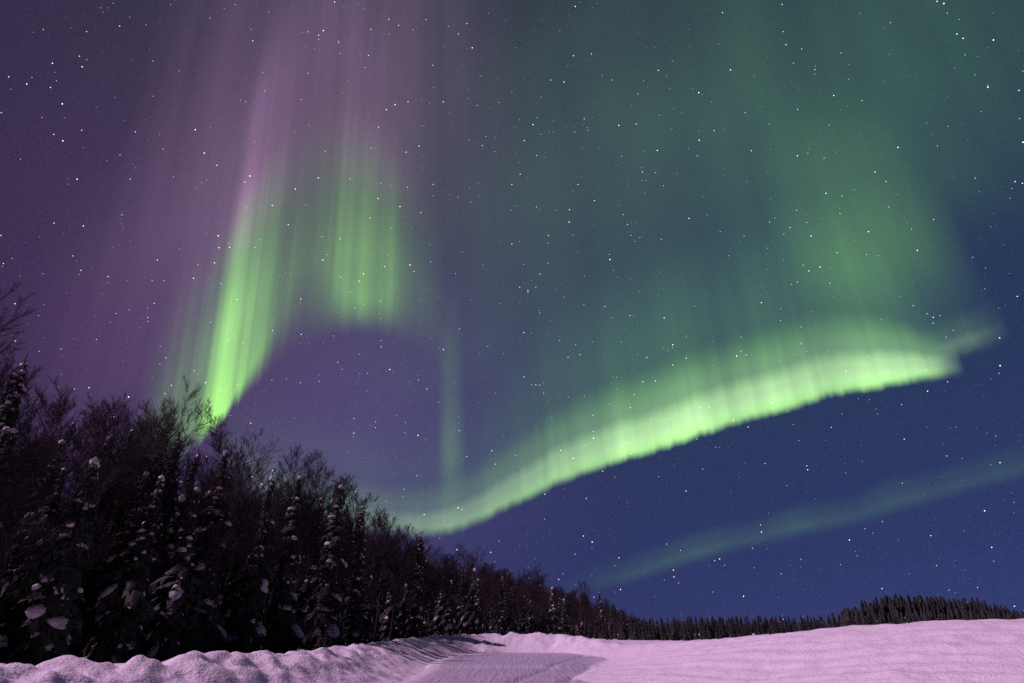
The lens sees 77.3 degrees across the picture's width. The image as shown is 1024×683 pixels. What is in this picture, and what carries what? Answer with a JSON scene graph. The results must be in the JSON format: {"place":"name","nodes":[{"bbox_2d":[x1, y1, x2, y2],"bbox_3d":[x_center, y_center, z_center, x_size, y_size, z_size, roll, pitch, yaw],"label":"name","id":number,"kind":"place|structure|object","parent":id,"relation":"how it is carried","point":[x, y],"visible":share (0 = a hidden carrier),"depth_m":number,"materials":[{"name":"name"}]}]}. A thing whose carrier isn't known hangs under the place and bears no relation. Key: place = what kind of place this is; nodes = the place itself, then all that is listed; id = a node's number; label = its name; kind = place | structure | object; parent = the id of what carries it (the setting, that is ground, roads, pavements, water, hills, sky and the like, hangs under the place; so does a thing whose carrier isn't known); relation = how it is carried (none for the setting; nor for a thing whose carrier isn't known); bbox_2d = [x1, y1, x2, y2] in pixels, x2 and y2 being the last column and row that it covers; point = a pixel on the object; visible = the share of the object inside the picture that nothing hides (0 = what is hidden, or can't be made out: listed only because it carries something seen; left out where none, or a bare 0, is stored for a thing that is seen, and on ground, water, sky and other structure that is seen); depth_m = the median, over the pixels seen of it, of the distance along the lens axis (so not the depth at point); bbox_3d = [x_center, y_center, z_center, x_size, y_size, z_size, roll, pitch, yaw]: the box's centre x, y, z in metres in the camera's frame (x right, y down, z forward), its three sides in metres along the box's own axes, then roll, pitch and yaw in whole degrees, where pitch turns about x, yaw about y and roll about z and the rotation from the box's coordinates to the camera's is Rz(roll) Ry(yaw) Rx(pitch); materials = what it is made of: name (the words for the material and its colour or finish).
{"place":"outdoors","nodes":[
{"label":"outdoors","id":0,"kind":"place"},
{"bbox_2d":[0,615,1023,682],"bbox_3d":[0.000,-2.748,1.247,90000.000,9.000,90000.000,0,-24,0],"label":"snow ground","id":1,"kind":"structure","parent":0,"point":[966,651],"depth_m":16.67,"materials":[{"name":"white snow"}]},
{"bbox_2d":[0,421,16,545],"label":"spruce","id":2,"kind":"object","parent":1,"relation":"on","point":[12,434],"visible":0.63,"depth_m":21.21,"materials":[{"name":"plant"}]},
{"bbox_2d":[0,353,29,466],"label":"spruce","id":3,"kind":"object","parent":1,"relation":"on","point":[10,411],"visible":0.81,"depth_m":25.13,"materials":[{"name":"plant"}]},
{"bbox_2d":[0,280,36,378],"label":"birch","id":4,"kind":"object","parent":1,"relation":"on","point":[9,322],"visible":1,"depth_m":22.20,"materials":[{"name":"brown plant"}]},
{"bbox_2d":[0,365,39,493],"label":"birch","id":5,"kind":"object","parent":1,"relation":"on","point":[25,380],"visible":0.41,"depth_m":26.36,"materials":[{"name":"brown plant"}]},
{"bbox_2d":[0,434,65,658],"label":"spruce","id":6,"kind":"object","parent":1,"relation":"on","point":[12,567],"visible":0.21,"depth_m":26.10,"materials":[{"name":"plant"}]},
{"bbox_2d":[0,343,65,535],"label":"bare tree","id":7,"kind":"object","parent":1,"relation":"on","point":[29,420],"visible":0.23,"depth_m":32.97,"materials":[{"name":"brown plant"}]},
{"bbox_2d":[0,461,66,662],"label":"spruce","id":8,"kind":"object","parent":1,"relation":"on","point":[11,637],"visible":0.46,"depth_m":24.39,"materials":[{"name":"green plant"}]},
{"bbox_2d":[0,432,75,585],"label":"bare tree","id":9,"kind":"object","parent":1,"relation":"on","point":[29,517],"visible":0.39,"depth_m":21.99,"materials":[{"name":"brown plant"}]},
{"bbox_2d":[0,431,83,602],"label":"bare tree","id":10,"kind":"object","parent":1,"relation":"on","point":[29,452],"visible":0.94,"depth_m":20.45,"materials":[{"name":"brown plant"}]},
{"bbox_2d":[0,370,86,578],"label":"bare tree","id":11,"kind":"object","parent":1,"relation":"on","point":[56,418],"visible":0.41,"depth_m":31.51,"materials":[{"name":"brown plant"}]},
{"bbox_2d":[0,468,87,571],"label":"bare tree","id":12,"kind":"object","parent":1,"relation":"on","point":[60,494],"visible":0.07,"depth_m":28.05,"materials":[{"name":"brown plant"}]},
{"bbox_2d":[15,488,85,662],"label":"spruce","id":13,"kind":"object","parent":1,"relation":"on","point":[27,651],"visible":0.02,"depth_m":22.17,"materials":[{"name":"plant"}]},
{"bbox_2d":[6,455,101,665],"bbox_3d":[-14.357,7.139,20.493,2.432,7.262,2.036,21,-32,-38],"label":"spruce","id":14,"kind":"object","parent":1,"relation":"on","point":[51,626],"visible":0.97,"depth_m":20.00,"materials":[{"name":"green plant"}]},
{"bbox_2d":[12,425,103,536],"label":"bare tree","id":15,"kind":"object","parent":1,"relation":"on","point":[75,449],"visible":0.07,"depth_m":30.34,"materials":[{"name":"brown plant"}]},
{"bbox_2d":[41,429,116,657],"bbox_3d":[-19.738,9.748,30.004,3.500,11.437,3.810,7,-25,-15],"label":"spruce","id":16,"kind":"object","parent":1,"relation":"on","point":[88,580],"visible":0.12,"depth_m":28.84,"materials":[{"name":"plant"}]},
{"bbox_2d":[41,463,121,590],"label":"bare tree","id":17,"kind":"object","parent":1,"relation":"on","point":[92,553],"visible":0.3,"depth_m":25.46,"materials":[{"name":"brown plant"}]},
{"bbox_2d":[16,392,163,568],"bbox_3d":[-18.939,8.186,29.383,5.299,12.248,6.512,-2,-25,5],"label":"bare tree","id":18,"kind":"object","parent":1,"relation":"on","point":[100,420],"visible":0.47,"depth_m":29.97,"materials":[{"name":"brown plant"}]},
{"bbox_2d":[77,428,135,656],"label":"spruce","id":19,"kind":"object","parent":1,"relation":"on","point":[87,597],"visible":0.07,"depth_m":29.90,"materials":[{"name":"plant"}]},
{"bbox_2d":[77,467,150,659],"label":"spruce","id":20,"kind":"object","parent":1,"relation":"on","point":[91,635],"visible":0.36,"depth_m":27.52,"materials":[{"name":"green plant"}]},
{"bbox_2d":[70,390,172,540],"bbox_3d":[-21.215,9.642,35.018,7.257,14.229,4.300,-16,-29,32],"label":"bare tree","id":21,"kind":"object","parent":1,"relation":"on","point":[125,412],"visible":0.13,"depth_m":37.05,"materials":[{"name":"brown plant"}]},
{"bbox_2d":[72,408,174,656],"bbox_3d":[-17.487,8.005,27.701,4.267,10.973,4.140,-12,-27,25],"label":"bare tree","id":22,"kind":"object","parent":1,"relation":"on","point":[122,481],"visible":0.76,"depth_m":28.20,"materials":[{"name":"brown plant"}]},
{"bbox_2d":[86,470,164,663],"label":"spruce","id":23,"kind":"object","parent":1,"relation":"on","point":[125,593],"visible":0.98,"depth_m":23.28,"materials":[{"name":"green plant"}]},
{"bbox_2d":[93,447,182,581],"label":"bare tree","id":24,"kind":"object","parent":1,"relation":"on","point":[150,488],"visible":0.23,"depth_m":32.36,"materials":[{"name":"brown plant"}]},
{"bbox_2d":[126,521,162,660],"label":"spruce","id":25,"kind":"object","parent":1,"relation":"on","point":[146,631],"visible":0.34,"depth_m":27.24,"materials":[{"name":"plant"}]},
{"bbox_2d":[135,441,180,651],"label":"spruce","id":26,"kind":"object","parent":1,"relation":"on","point":[161,575],"visible":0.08,"depth_m":34.60,"materials":[{"name":"plant"}]},
{"bbox_2d":[118,415,205,547],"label":"bare tree","id":27,"kind":"object","parent":1,"relation":"on","point":[189,459],"visible":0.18,"depth_m":35.83,"materials":[{"name":"brown plant"}]},
{"bbox_2d":[140,492,187,654],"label":"spruce","id":28,"kind":"object","parent":1,"relation":"on","point":[171,529],"visible":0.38,"depth_m":29.67,"materials":[{"name":"plant"}]},
{"bbox_2d":[116,376,228,562],"bbox_3d":[-17.720,8.658,32.510,5.226,13.871,5.238,3,-25,-6],"label":"bare tree","id":29,"kind":"object","parent":1,"relation":"on","point":[162,464],"visible":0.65,"depth_m":33.66,"materials":[{"name":"brown plant"}]},
{"bbox_2d":[142,482,208,660],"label":"spruce","id":30,"kind":"object","parent":1,"relation":"on","point":[162,643],"visible":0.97,"depth_m":26.37,"materials":[{"name":"green plant"}]},
{"bbox_2d":[162,449,199,574],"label":"spruce","id":31,"kind":"object","parent":1,"relation":"on","point":[196,457],"visible":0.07,"depth_m":49.30,"materials":[{"name":"plant"}]},
{"bbox_2d":[177,444,236,653],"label":"spruce","id":32,"kind":"object","parent":1,"relation":"on","point":[197,638],"visible":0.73,"depth_m":28.83,"materials":[{"name":"plant"}]},
{"bbox_2d":[183,464,247,579],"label":"bare tree","id":33,"kind":"object","parent":1,"relation":"on","point":[201,521],"visible":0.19,"depth_m":32.80,"materials":[{"name":"brown plant"}]},
{"bbox_2d":[205,508,230,643],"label":"spruce","id":34,"kind":"object","parent":1,"relation":"on","point":[223,583],"visible":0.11,"depth_m":34.74,"materials":[{"name":"plant"}]},
{"bbox_2d":[180,446,271,648],"bbox_3d":[-13.625,9.735,29.759,3.770,9.471,3.747,-8,-26,16],"label":"bare tree","id":35,"kind":"object","parent":1,"relation":"on","point":[216,573],"visible":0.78,"depth_m":30.30,"materials":[{"name":"brown plant"}]},
{"bbox_2d":[178,410,280,550],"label":"bare tree","id":36,"kind":"object","parent":1,"relation":"on","point":[218,448],"visible":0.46,"depth_m":41.13,"materials":[{"name":"brown plant"}]},
{"bbox_2d":[216,546,242,652],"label":"spruce","id":37,"kind":"object","parent":1,"relation":"on","point":[229,616],"visible":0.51,"depth_m":34.18,"materials":[{"name":"plant"}]},
{"bbox_2d":[219,473,281,652],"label":"spruce","id":38,"kind":"object","parent":1,"relation":"on","point":[250,629],"visible":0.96,"depth_m":30.34,"materials":[{"name":"green plant"}]},
{"bbox_2d":[225,460,276,639],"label":"bare tree","id":39,"kind":"object","parent":1,"relation":"on","point":[256,474],"visible":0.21,"depth_m":42.11,"materials":[{"name":"brown plant"}]},
{"bbox_2d":[227,481,290,577],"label":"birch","id":40,"kind":"object","parent":1,"relation":"on","point":[278,515],"visible":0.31,"depth_m":36.90,"materials":[{"name":"brown plant"}]},
{"bbox_2d":[228,474,290,585],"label":"bare tree","id":41,"kind":"object","parent":1,"relation":"on","point":[269,558],"visible":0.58,"depth_m":34.01,"materials":[{"name":"brown plant"}]},
{"bbox_2d":[260,471,304,653],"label":"spruce","id":42,"kind":"object","parent":1,"relation":"on","point":[283,632],"visible":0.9,"depth_m":34.20,"materials":[{"name":"green plant"}]},
{"bbox_2d":[228,443,342,613],"bbox_3d":[-15.899,13.442,42.953,5.939,13.705,6.476,-12,-27,25],"label":"bare tree","id":43,"kind":"object","parent":1,"relation":"on","point":[287,483],"visible":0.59,"depth_m":44.74,"materials":[{"name":"brown plant"}]},
{"bbox_2d":[264,491,332,611],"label":"bare tree","id":44,"kind":"object","parent":1,"relation":"on","point":[308,556],"visible":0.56,"depth_m":43.48,"materials":[{"name":"brown plant"}]},
{"bbox_2d":[280,475,333,574],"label":"birch","id":45,"kind":"object","parent":1,"relation":"on","point":[315,489],"visible":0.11,"depth_m":47.41,"materials":[{"name":"brown plant"}]},
{"bbox_2d":[292,493,324,648],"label":"spruce","id":46,"kind":"object","parent":1,"relation":"on","point":[306,589],"visible":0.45,"depth_m":42.95,"materials":[{"name":"green plant"}]},
{"bbox_2d":[283,461,343,624],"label":"bare tree","id":47,"kind":"object","parent":1,"relation":"on","point":[324,492],"visible":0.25,"depth_m":50.37,"materials":[{"name":"brown plant"}]},
{"bbox_2d":[297,481,349,650],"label":"spruce","id":48,"kind":"object","parent":1,"relation":"on","point":[324,628],"visible":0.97,"depth_m":37.68,"materials":[{"name":"green plant"}]},
{"bbox_2d":[338,523,354,645],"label":"spruce","id":49,"kind":"object","parent":1,"relation":"on","point":[343,608],"visible":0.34,"depth_m":48.81,"materials":[{"name":"plant"}]},
{"bbox_2d":[322,510,373,604],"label":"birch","id":50,"kind":"object","parent":1,"relation":"on","point":[344,553],"visible":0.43,"depth_m":46.08,"materials":[{"name":"brown plant"}]},
{"bbox_2d":[318,472,383,593],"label":"bare tree","id":51,"kind":"object","parent":1,"relation":"on","point":[346,495],"visible":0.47,"depth_m":51.20,"materials":[{"name":"brown plant"}]},
{"bbox_2d":[341,504,367,645],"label":"spruce","id":52,"kind":"object","parent":1,"relation":"on","point":[353,626],"visible":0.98,"depth_m":45.13,"materials":[{"name":"plant"}]},
{"bbox_2d":[360,575,374,644],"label":"spruce","id":53,"kind":"object","parent":1,"relation":"on","point":[367,624],"visible":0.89,"depth_m":50.86,"materials":[{"name":"green plant"}]},
{"bbox_2d":[347,508,399,602],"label":"birch","id":54,"kind":"object","parent":1,"relation":"on","point":[366,527],"visible":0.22,"depth_m":62.86,"materials":[{"name":"brown plant"}]},
{"bbox_2d":[371,579,385,641],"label":"spruce","id":55,"kind":"object","parent":1,"relation":"on","point":[381,611],"visible":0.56,"depth_m":57.44,"materials":[{"name":"green plant"}]},
{"bbox_2d":[364,532,402,604],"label":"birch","id":56,"kind":"object","parent":1,"relation":"on","point":[377,570],"visible":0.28,"depth_m":62.84,"materials":[{"name":"brown plant"}]},
{"bbox_2d":[362,504,408,641],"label":"bare tree","id":57,"kind":"object","parent":1,"relation":"on","point":[386,536],"visible":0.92,"depth_m":55.66,"materials":[{"name":"brown plant"}]},
{"bbox_2d":[363,514,409,630],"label":"birch","id":58,"kind":"object","parent":1,"relation":"on","point":[388,523],"visible":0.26,"depth_m":65.38,"materials":[{"name":"brown plant"}]},
{"bbox_2d":[378,575,397,641],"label":"spruce","id":59,"kind":"object","parent":1,"relation":"on","point":[386,624],"visible":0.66,"depth_m":56.08,"materials":[{"name":"green plant"}]},
{"bbox_2d":[382,576,400,639],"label":"spruce","id":60,"kind":"object","parent":1,"relation":"on","point":[394,636],"visible":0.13,"depth_m":66.22,"materials":[{"name":"plant"}]},
{"bbox_2d":[372,538,412,610],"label":"birch","id":61,"kind":"object","parent":1,"relation":"on","point":[394,583],"visible":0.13,"depth_m":62.53,"materials":[{"name":"brown plant"}]},
{"bbox_2d":[375,522,426,639],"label":"birch","id":62,"kind":"object","parent":1,"relation":"on","point":[397,562],"visible":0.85,"depth_m":55.95,"materials":[{"name":"brown plant"}]},
{"bbox_2d":[394,584,410,638],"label":"spruce","id":63,"kind":"object","parent":1,"relation":"on","point":[402,616],"visible":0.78,"depth_m":57.18,"materials":[{"name":"green plant"}]},
{"bbox_2d":[388,530,430,607],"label":"birch","id":64,"kind":"object","parent":1,"relation":"on","point":[411,561],"visible":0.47,"depth_m":60.54,"materials":[{"name":"brown plant"}]},
{"bbox_2d":[397,547,423,630],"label":"birch","id":65,"kind":"object","parent":1,"relation":"on","point":[411,595],"visible":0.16,"depth_m":62.64,"materials":[{"name":"brown plant"}]},
{"bbox_2d":[405,535,424,637],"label":"spruce","id":66,"kind":"object","parent":1,"relation":"on","point":[414,626],"visible":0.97,"depth_m":54.80,"materials":[{"name":"plant"}]},
{"bbox_2d":[413,552,435,611],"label":"birch","id":67,"kind":"object","parent":1,"relation":"on","point":[425,567],"visible":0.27,"depth_m":75.15,"materials":[{"name":"brown plant"}]},
{"bbox_2d":[420,606,429,636],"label":"spruce","id":68,"kind":"object","parent":1,"relation":"on","point":[426,629],"visible":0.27,"depth_m":103.99,"materials":[{"name":"green plant"}]},
{"bbox_2d":[426,575,435,635],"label":"spruce","id":69,"kind":"object","parent":1,"relation":"on","point":[429,623],"visible":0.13,"depth_m":109.77,"materials":[{"name":"green wood"}]},
{"bbox_2d":[421,546,444,637],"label":"birch","id":70,"kind":"object","parent":1,"relation":"on","point":[435,554],"visible":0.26,"depth_m":82.47,"materials":[{"name":"brown plant"}]},
{"bbox_2d":[423,555,444,632],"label":"birch","id":71,"kind":"object","parent":1,"relation":"on","point":[430,578],"visible":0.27,"depth_m":76.27,"materials":[{"name":"brown plant"}]},
{"bbox_2d":[421,559,447,634],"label":"birch","id":72,"kind":"object","parent":1,"relation":"on","point":[438,573],"visible":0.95,"depth_m":64.17,"materials":[{"name":"brown plant"}]},
{"bbox_2d":[433,579,446,635],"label":"spruce","id":73,"kind":"object","parent":1,"relation":"on","point":[438,617],"visible":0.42,"depth_m":65.78,"materials":[{"name":"plant"}]},
{"bbox_2d":[431,551,461,609],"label":"birch","id":74,"kind":"object","parent":1,"relation":"on","point":[449,565],"visible":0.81,"depth_m":65.55,"materials":[{"name":"brown plant"}]},
{"bbox_2d":[428,551,464,608],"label":"birch","id":75,"kind":"object","parent":1,"relation":"on","point":[445,561],"visible":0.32,"depth_m":69.35,"materials":[{"name":"brown plant"}]},
{"bbox_2d":[437,578,456,635],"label":"spruce","id":76,"kind":"object","parent":1,"relation":"on","point":[449,619],"visible":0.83,"depth_m":59.09,"materials":[{"name":"plant"}]},
{"bbox_2d":[453,575,465,634],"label":"spruce","id":77,"kind":"object","parent":1,"relation":"on","point":[458,614],"visible":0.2,"depth_m":71.55,"materials":[{"name":"plant"}]},
{"bbox_2d":[457,580,468,633],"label":"spruce","id":78,"kind":"object","parent":1,"relation":"on","point":[464,602],"visible":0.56,"depth_m":67.70,"materials":[{"name":"plant"}]},
{"bbox_2d":[453,542,486,608],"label":"birch","id":79,"kind":"object","parent":1,"relation":"on","point":[467,576],"visible":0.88,"depth_m":70.95,"materials":[{"name":"brown plant"}]},
{"bbox_2d":[461,568,482,634],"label":"spruce","id":80,"kind":"object","parent":1,"relation":"on","point":[468,610],"visible":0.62,"depth_m":66.30,"materials":[{"name":"plant"}]},
{"bbox_2d":[469,578,486,634],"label":"spruce","id":81,"kind":"object","parent":1,"relation":"on","point":[476,622],"visible":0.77,"depth_m":59.90,"materials":[{"name":"plant"}]},
{"bbox_2d":[468,565,499,633],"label":"birch","id":82,"kind":"object","parent":1,"relation":"on","point":[493,589],"visible":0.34,"depth_m":74.23,"materials":[{"name":"brown plant"}]},
{"bbox_2d":[475,562,501,632],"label":"birch","id":83,"kind":"object","parent":1,"relation":"on","point":[486,589],"visible":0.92,"depth_m":72.09,"materials":[{"name":"brown plant"}]},
{"bbox_2d":[487,581,495,633],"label":"spruce","id":84,"kind":"object","parent":1,"relation":"on","point":[491,627],"visible":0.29,"depth_m":85.24,"materials":[{"name":"plant"}]},
{"bbox_2d":[485,577,507,631],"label":"birch","id":85,"kind":"object","parent":1,"relation":"on","point":[496,601],"visible":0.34,"depth_m":78.98,"materials":[{"name":"brown plant"}]},
{"bbox_2d":[496,575,508,635],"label":"spruce","id":86,"kind":"object","parent":1,"relation":"on","point":[503,625],"visible":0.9,"depth_m":69.96,"materials":[{"name":"plant"}]},
{"bbox_2d":[492,568,513,623],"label":"birch","id":87,"kind":"object","parent":1,"relation":"on","point":[507,605],"visible":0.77,"depth_m":77.80,"materials":[{"name":"brown plant"}]},
{"bbox_2d":[490,570,515,633],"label":"birch","id":88,"kind":"object","parent":1,"relation":"on","point":[495,576],"visible":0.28,"depth_m":83.07,"materials":[{"name":"brown plant"}]},
{"bbox_2d":[506,588,517,632],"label":"spruce","id":89,"kind":"object","parent":1,"relation":"on","point":[510,626],"visible":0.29,"depth_m":88.68,"materials":[{"name":"green plant"}]},
{"bbox_2d":[506,591,519,631],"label":"birch","id":90,"kind":"object","parent":1,"relation":"on","point":[515,606],"visible":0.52,"depth_m":82.00,"materials":[{"name":"brown plant"}]},
{"bbox_2d":[508,585,526,633],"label":"birch","id":91,"kind":"object","parent":1,"relation":"on","point":[519,604],"visible":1,"depth_m":75.49,"materials":[{"name":"brown plant"}]},
{"bbox_2d":[520,596,527,633],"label":"spruce","id":92,"kind":"object","parent":1,"relation":"on","point":[524,626],"visible":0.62,"depth_m":81.47,"materials":[{"name":"green plant"}]},
{"bbox_2d":[525,600,537,633],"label":"spruce","id":93,"kind":"object","parent":1,"relation":"on","point":[531,627],"visible":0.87,"depth_m":75.73,"materials":[{"name":"green plant"}]},
{"bbox_2d":[516,563,547,614],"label":"birch","id":94,"kind":"object","parent":1,"relation":"on","point":[528,580],"visible":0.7,"depth_m":88.66,"materials":[{"name":"brown plant"}]},
{"bbox_2d":[525,578,548,631],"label":"birch","id":95,"kind":"object","parent":1,"relation":"on","point":[540,607],"visible":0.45,"depth_m":84.49,"materials":[{"name":"brown plant"}]},
{"bbox_2d":[526,573,550,632],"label":"birch","id":96,"kind":"object","parent":1,"relation":"on","point":[536,598],"visible":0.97,"depth_m":82.41,"materials":[{"name":"brown plant"}]},
{"bbox_2d":[546,587,561,633],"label":"spruce","id":97,"kind":"object","parent":1,"relation":"on","point":[554,627],"visible":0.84,"depth_m":76.01,"materials":[{"name":"green plant"}]},
{"bbox_2d":[561,599,568,634],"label":"spruce","id":98,"kind":"object","parent":1,"relation":"on","point":[564,622],"visible":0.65,"depth_m":94.96,"materials":[{"name":"green plant"}]},
{"bbox_2d":[562,593,581,635],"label":"birch","id":99,"kind":"object","parent":1,"relation":"on","point":[569,604],"visible":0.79,"depth_m":108.73,"materials":[{"name":"brown plant"}]},
{"bbox_2d":[574,581,596,637],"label":"birch","id":100,"kind":"object","parent":1,"relation":"on","point":[583,595],"visible":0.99,"depth_m":110.26,"materials":[{"name":"brown plant"}]},
{"bbox_2d":[616,593,1023,633],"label":"treeline","id":101,"kind":"object","parent":1,"relation":"on","point":[916,608],"visible":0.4,"depth_m":301.88,"materials":[{"name":"plant"}]},
{"bbox_2d":[0,0,1023,629],"label":"sky","id":102,"kind":"structure","parent":0,"point":[680,309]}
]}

